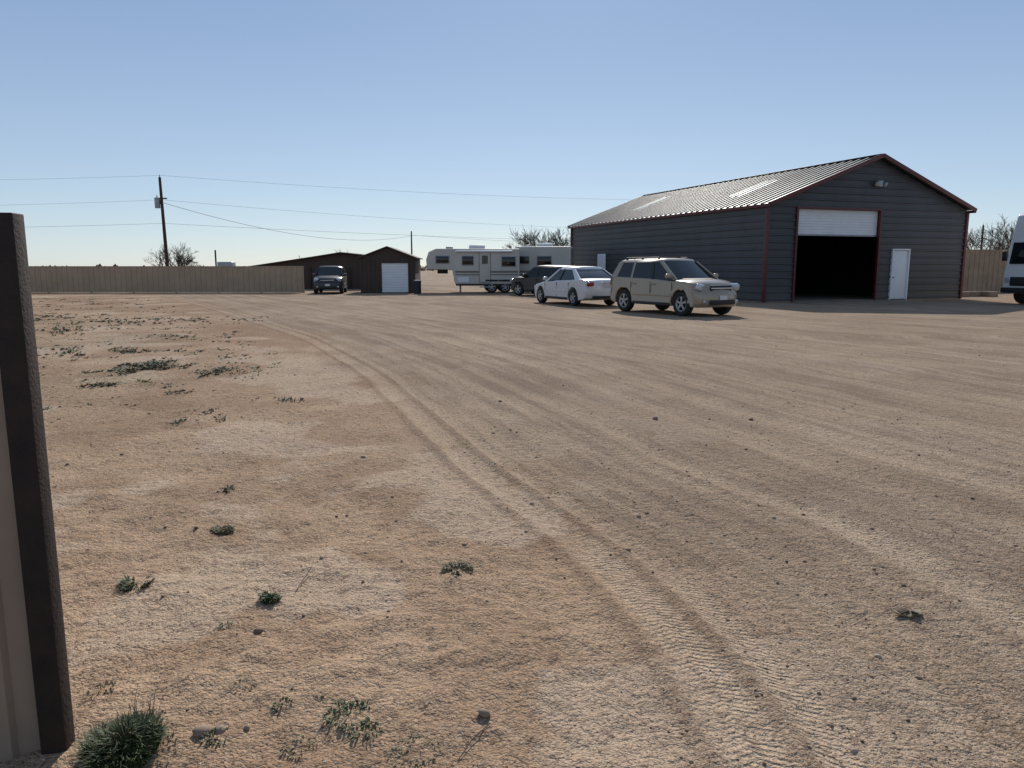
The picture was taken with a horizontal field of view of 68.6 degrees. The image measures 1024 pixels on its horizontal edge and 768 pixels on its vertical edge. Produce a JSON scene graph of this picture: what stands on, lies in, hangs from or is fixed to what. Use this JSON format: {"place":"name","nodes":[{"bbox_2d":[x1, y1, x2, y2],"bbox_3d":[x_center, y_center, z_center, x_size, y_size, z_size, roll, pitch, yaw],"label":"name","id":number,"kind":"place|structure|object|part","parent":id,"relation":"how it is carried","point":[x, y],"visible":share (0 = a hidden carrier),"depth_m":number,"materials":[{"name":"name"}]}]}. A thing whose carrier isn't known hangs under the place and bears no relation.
{"place":"outdoors","nodes":[
{"label":"outdoors","id":0,"kind":"place"},
{"bbox_2d":[253,252,364,288],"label":"barn","id":1,"kind":"structure","parent":0,"point":[349,263],"depth_m":48.88,"materials":[{"name":"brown wood"}]},
{"bbox_2d":[0,266,1023,767],"bbox_3d":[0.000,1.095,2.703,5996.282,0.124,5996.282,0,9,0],"label":"ground","id":2,"kind":"structure","parent":0,"point":[406,670],"depth_m":4.38,"materials":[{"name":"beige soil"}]},
{"bbox_2d":[0,212,74,761],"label":"fence post and panel","id":3,"kind":"object","parent":2,"relation":"on","point":[36,712],"visible":0.98,"depth_m":2.26,"materials":[{"name":"metal"}]},
{"bbox_2d":[80,678,118,699],"bbox_3d":[-1.479,1.097,2.686,0.130,0.042,0.121,-8,12,-40],"label":"weed","id":4,"kind":"object","parent":2,"relation":"on","point":[101,685],"visible":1,"depth_m":2.69,"materials":[{"name":"green plant"}]},
{"bbox_2d":[71,707,169,767],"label":"grass clump","id":5,"kind":"object","parent":2,"relation":"on","point":[102,750],"visible":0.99,"depth_m":2.31,"materials":[{"name":"green plant"}]},
{"bbox_2d":[96,674,166,746],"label":"dry stalks","id":6,"kind":"object","parent":2,"relation":"on","point":[135,706],"visible":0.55,"depth_m":2.40,"materials":[{"name":"green plant"}]},
{"bbox_2d":[117,575,155,591],"bbox_3d":[-1.792,0.947,3.573,0.185,0.044,0.160,-3,9,-20],"label":"weed","id":7,"kind":"object","parent":2,"relation":"on","point":[124,581],"visible":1,"depth_m":3.56,"materials":[{"name":"green plant"}]},
{"bbox_2d":[134,731,178,767],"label":"weed","id":8,"kind":"object","parent":2,"relation":"on","point":[172,736],"visible":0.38,"depth_m":2.35,"materials":[{"name":"green plant"}]},
{"bbox_2d":[154,175,168,265],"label":"utility pole","id":9,"kind":"object","parent":2,"relation":"on","point":[158,202],"visible":0.89,"depth_m":58.57,"materials":[{"name":"brown wood"}]},
{"bbox_2d":[8,175,157,179],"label":"power line","id":10,"kind":"object","parent":9,"relation":"attached to","point":[94,177],"visible":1,"depth_m":58.48,"materials":[{"name":"black metal"}]},
{"bbox_2d":[47,223,161,226],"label":"power line","id":11,"kind":"object","parent":9,"relation":"attached to","point":[95,225],"visible":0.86,"depth_m":59.01,"materials":[{"name":"black metal"}]},
{"bbox_2d":[165,203,407,239],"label":"power line","id":12,"kind":"object","parent":9,"relation":"attached to","point":[263,228],"visible":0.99,"depth_m":71.89,"materials":[{"name":"black metal"}]},
{"bbox_2d":[165,223,534,239],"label":"power line","id":13,"kind":"object","parent":9,"relation":"attached to","point":[324,231],"visible":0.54,"depth_m":66.41,"materials":[{"name":"black metal"}]},
{"bbox_2d":[169,200,567,227],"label":"power line","id":14,"kind":"object","parent":9,"relation":"attached to","point":[353,215],"visible":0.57,"depth_m":67.75,"materials":[{"name":"black metal"}]},
{"bbox_2d":[161,175,626,199],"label":"power line","id":15,"kind":"object","parent":9,"relation":"attached to","point":[387,190],"visible":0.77,"depth_m":67.34,"materials":[{"name":"black metal"}]},
{"bbox_2d":[29,266,304,292],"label":"metal fence","id":16,"kind":"object","parent":2,"relation":"on","point":[166,279],"visible":0.88,"depth_m":42.19,"materials":[{"name":"metal"}]},
{"bbox_2d":[33,298,303,492],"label":"scrub vegetation","id":17,"kind":"object","parent":2,"relation":"on","point":[147,365],"visible":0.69,"depth_m":11.79,"materials":[{"name":"green plant"}]},
{"bbox_2d":[143,244,199,265],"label":"bare tree","id":18,"kind":"object","parent":2,"relation":"on","point":[179,259],"visible":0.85,"depth_m":64.31,"materials":[{"name":"plant"}]},
{"bbox_2d":[192,725,210,737],"bbox_3d":[-0.992,1.118,2.403,0.058,0.045,0.056,0,9,0],"label":"rock","id":19,"kind":"object","parent":2,"relation":"on","point":[198,731],"visible":0.91,"depth_m":2.39,"materials":[{"name":"stone"}]},
{"bbox_2d":[198,727,229,746],"bbox_3d":[-0.942,1.113,2.374,0.095,0.031,0.112,-4,10,-25],"label":"weed","id":20,"kind":"object","parent":2,"relation":"on","point":[209,734],"visible":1,"depth_m":2.36,"materials":[{"name":"green plant"}]},
{"bbox_2d":[214,725,224,733],"bbox_3d":[-0.938,1.110,2.414,0.035,0.023,0.048,0,9,0],"label":"rock","id":21,"kind":"object","parent":2,"relation":"on","point":[219,730],"visible":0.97,"depth_m":2.40,"materials":[{"name":"stone"}]},
{"bbox_2d":[209,524,234,534],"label":"weed","id":22,"kind":"object","parent":2,"relation":"on","point":[225,529],"visible":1,"depth_m":4.30,"materials":[{"name":"green plant"}]},
{"bbox_2d":[216,621,231,629],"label":"weed","id":23,"kind":"object","parent":2,"relation":"on","point":[220,624],"visible":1,"depth_m":3.14,"materials":[{"name":"green plant"}]},
{"bbox_2d":[214,250,235,265],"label":"rooftop cooler","id":24,"kind":"object","parent":2,"relation":"on","point":[225,263],"visible":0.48,"depth_m":56.84,"materials":[{"name":"white plastic"}]},
{"bbox_2d":[46,264,433,270],"bbox_3d":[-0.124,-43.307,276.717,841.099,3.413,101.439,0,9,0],"label":"distant brush","id":25,"kind":"object","parent":2,"relation":"on","point":[423,269],"depth_m":251.00,"materials":[{"name":"green plant"}]},
{"bbox_2d":[230,678,256,693],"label":"weed","id":26,"kind":"object","parent":2,"relation":"on","point":[240,680],"visible":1,"depth_m":2.69,"materials":[{"name":"green plant"}]},
{"bbox_2d":[244,724,249,730],"bbox_3d":[-0.860,1.115,2.433,0.028,0.025,0.023,4,10,22],"label":"rock","id":27,"kind":"object","parent":2,"relation":"on","point":[246,727],"visible":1,"depth_m":2.42,"materials":[{"name":"stone"}]},
{"bbox_2d":[256,590,284,604],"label":"weed","id":28,"kind":"object","parent":2,"relation":"on","point":[264,597],"visible":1,"depth_m":3.37,"materials":[{"name":"green plant"}]},
{"bbox_2d":[271,697,291,710],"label":"weed","id":29,"kind":"object","parent":2,"relation":"on","point":[282,698],"visible":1,"depth_m":2.56,"materials":[{"name":"green plant"}]},
{"bbox_2d":[277,734,317,758],"bbox_3d":[-0.676,1.137,2.348,0.097,0.026,0.130,5,10,29],"label":"weed","id":30,"kind":"object","parent":2,"relation":"on","point":[294,740],"visible":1,"depth_m":2.36,"materials":[{"name":"green plant"}]},
{"bbox_2d":[312,266,347,293],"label":"suv","id":31,"kind":"object","parent":2,"relation":"on","point":[330,277],"visible":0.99,"depth_m":40.86,"materials":[{"name":"blue paint"}]},
{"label":"windows","id":32,"kind":"part","parent":31,"relation":"part of","materials":[{"name":"black glass"}]},
{"bbox_2d":[320,697,370,730],"bbox_3d":[-0.546,1.098,2.489,0.178,0.040,0.186,0,9,0],"label":"weed","id":33,"kind":"object","parent":2,"relation":"on","point":[346,705],"visible":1,"depth_m":2.52,"materials":[{"name":"green plant"}]},
{"bbox_2d":[346,716,383,740],"bbox_3d":[-0.474,1.111,2.405,0.120,0.033,0.130,-6,11,-33],"label":"weed","id":34,"kind":"object","parent":2,"relation":"on","point":[366,724],"visible":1,"depth_m":2.42,"materials":[{"name":"green plant"}]},
{"bbox_2d":[357,246,422,292],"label":"storage shed","id":35,"kind":"structure","parent":2,"relation":"on","point":[386,269],"depth_m":41.81,"materials":[{"name":"brown metal"}]},
{"bbox_2d":[382,263,407,291],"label":"roll door","id":36,"kind":"structure","parent":35,"relation":"in","point":[394,275],"depth_m":41.85,"materials":[{"name":"white metal"}]},
{"bbox_2d":[385,732,442,767],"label":"weed","id":37,"kind":"object","parent":2,"relation":"on","point":[409,746],"visible":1,"depth_m":2.32,"materials":[{"name":"green plant"}]},
{"bbox_2d":[414,280,420,293],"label":"water barrel","id":38,"kind":"object","parent":2,"relation":"on","point":[417,286],"visible":1,"depth_m":40.71,"materials":[{"name":"blue plastic"}]},
{"bbox_2d":[439,561,474,574],"bbox_3d":[-0.273,0.921,3.745,0.183,0.048,0.196,0,9,0],"label":"weed","id":39,"kind":"object","parent":2,"relation":"on","point":[449,566],"visible":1,"depth_m":3.77,"materials":[{"name":"green plant"}]},
{"bbox_2d":[426,245,519,292],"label":"travel trailer","id":40,"kind":"object","parent":2,"relation":"on","point":[491,270],"visible":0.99,"depth_m":41.76,"materials":[{"name":"plastic"}]},
{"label":"window","id":41,"kind":"part","parent":40,"relation":"part of","materials":[{"name":"black glass"}]},
{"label":"window","id":42,"kind":"part","parent":40,"relation":"part of","materials":[{"name":"black glass"}]},
{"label":"door","id":43,"kind":"part","parent":40,"relation":"part of","materials":[{"name":"plastic"}]},
{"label":"door window","id":44,"kind":"part","parent":40,"relation":"part of","materials":[{"name":"grey glass"}]},
{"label":"window frame","id":45,"kind":"part","parent":40,"relation":"part of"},
{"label":"window","id":46,"kind":"part","parent":40,"relation":"part of","materials":[{"name":"black glass"}]},
{"bbox_2d":[457,723,489,760],"bbox_3d":[-0.121,1.123,2.361,0.011,0.014,0.197,5,10,28],"label":"twig","id":47,"kind":"object","parent":2,"relation":"on","point":[472,739],"visible":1,"depth_m":2.36,"materials":[{"name":"brown wood"}]},
{"bbox_2d":[478,708,490,718],"bbox_3d":[-0.091,1.095,2.490,0.034,0.035,0.043,-6,11,-34],"label":"rock","id":48,"kind":"object","parent":2,"relation":"on","point":[484,713],"visible":1,"depth_m":2.48,"materials":[{"name":"stone"}]},
{"bbox_2d":[502,233,551,248],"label":"bare tree","id":49,"kind":"object","parent":2,"relation":"on","point":[508,246],"visible":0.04,"depth_m":59.71,"materials":[{"name":"plant"}]},
{"bbox_2d":[504,224,569,248],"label":"bare tree","id":50,"kind":"object","parent":2,"relation":"on","point":[544,237],"visible":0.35,"depth_m":59.14,"materials":[{"name":"plant"}]},
{"bbox_2d":[510,265,567,295],"bbox_3d":[1.742,-5.265,38.152,3.927,1.544,1.918,7,12,39],"label":"suv","id":51,"kind":"object","parent":2,"relation":"on","point":[529,280],"visible":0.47,"depth_m":37.77,"materials":[{"name":"black paint"}]},
{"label":"windows","id":52,"kind":"part","parent":51,"relation":"part of","materials":[{"name":"black glass"}]},
{"bbox_2d":[514,243,572,276],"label":"travel trailer","id":53,"kind":"object","parent":2,"relation":"on","point":[542,254],"visible":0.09,"depth_m":43.71,"materials":[{"name":"metal"}]},
{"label":"window","id":54,"kind":"part","parent":53,"relation":"part of","materials":[{"name":"black glass"}]},
{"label":"window","id":55,"kind":"part","parent":53,"relation":"part of","materials":[{"name":"black glass"}]},
{"bbox_2d":[535,229,569,245],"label":"bare tree","id":56,"kind":"object","parent":2,"relation":"on","point":[541,241],"visible":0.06,"depth_m":62.51,"materials":[{"name":"plant"}]},
{"bbox_2d":[534,266,614,305],"bbox_3d":[2.547,-3.920,29.758,2.120,1.495,4.680,-4,10,-25],"label":"sedan","id":57,"kind":"object","parent":2,"relation":"on","point":[575,285],"visible":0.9,"depth_m":28.53,"materials":[{"name":"white paint"}]},
{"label":"windows","id":58,"kind":"part","parent":57,"relation":"part of","materials":[{"name":"black glass"}]},
{"bbox_2d":[610,257,739,315],"bbox_3d":[5.170,-3.186,24.140,2.180,1.792,4.463,-5,10,-30],"label":"suv","id":59,"kind":"object","parent":2,"relation":"on","point":[682,286],"visible":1,"depth_m":23.41,"materials":[{"name":"beige paint"}]},
{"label":"windows","id":60,"kind":"part","parent":59,"relation":"part of","materials":[{"name":"black glass"}]},
{"bbox_2d":[738,291,959,302],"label":"slab","id":61,"kind":"structure","parent":2,"relation":"on","point":[804,296],"depth_m":34.96,"materials":[{"name":"concrete"}]},
{"bbox_2d":[570,228,572,246],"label":"trim corner","id":62,"kind":"object","parent":61,"relation":"on","point":[571,230],"depth_m":47.77,"materials":[{"name":"metal"}]},
{"bbox_2d":[572,207,765,301],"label":"wall","id":63,"kind":"structure","parent":61,"relation":"on","point":[727,245],"depth_m":34.86,"materials":[{"name":"metal"}]},
{"bbox_2d":[597,254,605,268],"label":"side door","id":64,"kind":"structure","parent":63,"relation":"attached to","point":[601,260],"depth_m":43.94,"materials":[{"name":"white metal"}]},
{"bbox_2d":[761,206,769,301],"bbox_3d":[10.285,-5.241,30.423,0.130,3.830,0.130,-3,10,-20],"label":"trim corner","id":65,"kind":"object","parent":61,"relation":"on","point":[765,255],"depth_m":30.37,"materials":[{"name":"red metal"}]},
{"bbox_2d":[765,194,798,301],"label":"front wall","id":66,"kind":"structure","parent":61,"relation":"on","point":[781,242],"depth_m":30.67,"materials":[{"name":"metal"}]},
{"bbox_2d":[791,208,798,301],"bbox_3d":[11.654,-5.279,30.916,0.090,3.820,0.120,-3,10,-20],"label":"door frame","id":67,"kind":"object","parent":61,"relation":"on","point":[795,255],"visible":0.79,"depth_m":30.86,"materials":[{"name":"metal"}]},
{"bbox_2d":[796,206,882,210],"bbox_3d":[13.727,-7.327,31.355,4.510,0.080,0.120,-3,10,-20],"label":"door frame top","id":68,"kind":"object","parent":61,"relation":"on","point":[831,208],"depth_m":31.24,"materials":[{"name":"red metal"}]},
{"bbox_2d":[798,209,877,234],"bbox_3d":[13.684,-6.797,31.558,4.330,1.020,0.019,-3,10,-20],"label":"roll up door","id":69,"kind":"structure","parent":68,"relation":"on","point":[820,221],"depth_m":31.56,"materials":[{"name":"white metal"}]},
{"bbox_2d":[798,234,876,236],"bbox_3d":[13.688,-6.271,31.628,4.330,0.070,0.050,-3,10,-20],"label":"roll door bottom bar","id":70,"kind":"object","parent":69,"relation":"attached to","point":[836,235],"visible":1,"depth_m":31.54,"materials":[{"name":"grey metal"}]},
{"bbox_2d":[798,159,883,210],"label":"front wall","id":71,"kind":"structure","parent":68,"relation":"on","point":[856,188],"depth_m":31.42,"materials":[{"name":"metal"}]},
{"bbox_2d":[877,180,883,186],"bbox_3d":[15.597,-8.493,31.788,0.280,0.260,0.120,-3,10,-20],"label":"gable light box","id":72,"kind":"object","parent":71,"relation":"attached to","point":[881,182],"visible":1,"depth_m":31.73,"materials":[{"name":"grey metal"}]},
{"bbox_2d":[873,211,882,299],"bbox_3d":[15.798,-5.513,32.406,0.090,3.820,0.120,-3,10,-20],"label":"door frame","id":73,"kind":"object","parent":61,"relation":"on","point":[877,255],"visible":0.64,"depth_m":32.37,"materials":[{"name":"red metal"}]},
{"bbox_2d":[876,161,897,299],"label":"front wall","id":74,"kind":"structure","parent":61,"relation":"on","point":[888,195],"depth_m":32.39,"materials":[{"name":"metal"}]},
{"bbox_2d":[888,250,893,299],"bbox_3d":[16.559,-4.776,32.803,0.060,2.160,0.120,-3,10,-20],"label":"entry door jamb","id":75,"kind":"object","parent":61,"relation":"on","point":[891,271],"visible":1,"depth_m":32.76,"materials":[{"name":"white metal"}]},
{"bbox_2d":[890,250,907,298],"bbox_3d":[16.991,-4.805,32.989,0.900,2.100,0.050,-3,10,-20],"label":"entry door","id":76,"kind":"structure","parent":61,"relation":"on","point":[899,272],"depth_m":32.98,"materials":[{"name":"white metal"}]},
{"bbox_2d":[892,170,914,248],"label":"front wall","id":77,"kind":"structure","parent":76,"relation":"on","point":[905,189],"depth_m":32.56,"materials":[{"name":"metal"}]},
{"bbox_2d":[904,250,910,298],"bbox_3d":[17.442,-4.825,33.120,0.060,2.160,0.120,-3,10,-20],"label":"entry door jamb","id":78,"kind":"object","parent":61,"relation":"on","point":[907,274],"visible":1,"depth_m":33.06,"materials":[{"name":"white metal"}]},
{"bbox_2d":[907,180,967,298],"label":"front wall","id":79,"kind":"structure","parent":61,"relation":"on","point":[938,224],"depth_m":33.47,"materials":[{"name":"metal"}]},
{"bbox_2d":[958,213,969,297],"bbox_3d":[20.528,-5.821,34.106,0.130,3.830,0.130,-3,10,-20],"label":"trim corner","id":80,"kind":"object","parent":61,"relation":"on","point":[963,255],"depth_m":34.05,"materials":[{"name":"red metal"}]},
{"bbox_2d":[893,608,922,617],"bbox_3d":[1.716,0.988,3.243,0.130,0.028,0.066,0,9,0],"label":"bark scrap","id":81,"kind":"object","parent":2,"relation":"on","point":[908,614],"visible":1,"depth_m":3.23,"materials":[{"name":"brown wood"}]},
{"bbox_2d":[962,292,969,296],"bbox_3d":[22.100,-4.418,36.962,0.700,0.260,0.400,0,9,0],"label":"concrete block","id":82,"kind":"object","parent":2,"relation":"on","point":[965,294],"depth_m":36.77,"materials":[{"name":"grey concrete"}]},
{"bbox_2d":[964,291,980,296],"bbox_3d":[22.900,-4.464,37.259,0.700,0.260,0.400,-2,9,-11],"label":"concrete block","id":83,"kind":"object","parent":2,"relation":"on","point":[975,293],"depth_m":37.08,"materials":[{"name":"grey concrete"}]},
{"bbox_2d":[962,249,1008,291],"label":"metal fence","id":84,"kind":"object","parent":2,"relation":"on","point":[984,270],"visible":0.23,"depth_m":43.92,"materials":[{"name":"metal"}]},
{"bbox_2d":[966,236,1009,249],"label":"bare tree","id":85,"kind":"object","parent":2,"relation":"on","point":[993,247],"visible":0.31,"depth_m":61.73,"materials":[{"name":"plant"}]},
{"bbox_2d":[981,291,997,296],"bbox_3d":[23.600,-4.433,37.061,0.700,0.260,0.400,-4,10,-23],"label":"concrete block","id":86,"kind":"object","parent":2,"relation":"on","point":[989,294],"depth_m":36.90,"materials":[{"name":"grey concrete"}]},
{"bbox_2d":[967,222,1014,249],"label":"bare tree","id":87,"kind":"object","parent":2,"relation":"on","point":[1004,236],"visible":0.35,"depth_m":65.88,"materials":[{"name":"plant"}]},
{"bbox_2d":[968,213,1017,248],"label":"bare tree","id":88,"kind":"object","parent":2,"relation":"on","point":[1003,239],"visible":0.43,"depth_m":66.87,"materials":[{"name":"plant"}]},
{"bbox_2d":[1000,213,1023,303],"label":"camper van","id":89,"kind":"object","parent":2,"relation":"on","point":[1013,281],"visible":1,"depth_m":29.63,"materials":[{"name":"white paint"}]},
{"bbox_2d":[0,0,1023,265],"label":"sky","id":90,"kind":"structure","parent":0,"point":[600,103],"materials":[{"name":"blue"}]},
{"bbox_2d":[689,158,970,216],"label":"roof","id":91,"kind":"structure","parent":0,"point":[922,182],"depth_m":32.79,"materials":[{"name":"metal"}]},
{"bbox_2d":[569,157,872,226],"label":"roof","id":92,"kind":"structure","parent":91,"relation":"attached to","point":[706,197],"depth_m":36.89,"materials":[{"name":"metal"}]},
{"bbox_2d":[567,196,642,226],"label":"rake trim back","id":93,"kind":"structure","parent":92,"relation":"attached to","point":[603,211],"depth_m":48.64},
{"bbox_2d":[633,196,669,210],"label":"skylight panel","id":94,"kind":"object","parent":92,"relation":"on","point":[651,203],"visible":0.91,"depth_m":43.63,"materials":[{"name":"white plastic"}]},
{"bbox_2d":[568,203,769,228],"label":"eave trim","id":95,"kind":"structure","parent":92,"relation":"attached to","point":[704,212],"depth_m":35.73,"materials":[{"name":"red metal"}]},
{"bbox_2d":[729,179,776,197],"bbox_3d":[11.299,-9.147,35.057,2.300,0.055,1.000,-24,16,-15],"label":"skylight panel","id":96,"kind":"object","parent":92,"relation":"on","point":[752,188],"visible":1,"depth_m":35.08,"materials":[{"name":"white plastic"}]},
{"bbox_2d":[643,154,879,195],"bbox_3d":[12.166,-11.019,40.414,0.350,0.050,19.600,-3,10,-20],"label":"ridge cap","id":97,"kind":"object","parent":92,"relation":"on","point":[875,155],"visible":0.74,"depth_m":37.20,"materials":[{"name":"metal"}]},
{"bbox_2d":[770,153,883,205],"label":"roof trim","id":98,"kind":"structure","parent":92,"relation":"attached to","point":[824,180],"depth_m":30.49,"materials":[{"name":"red metal"}]},
{"bbox_2d":[884,153,976,211],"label":"roof trim","id":99,"kind":"structure","parent":91,"relation":"attached to","point":[926,180],"depth_m":32.33,"materials":[{"name":"red metal"}]}
]}

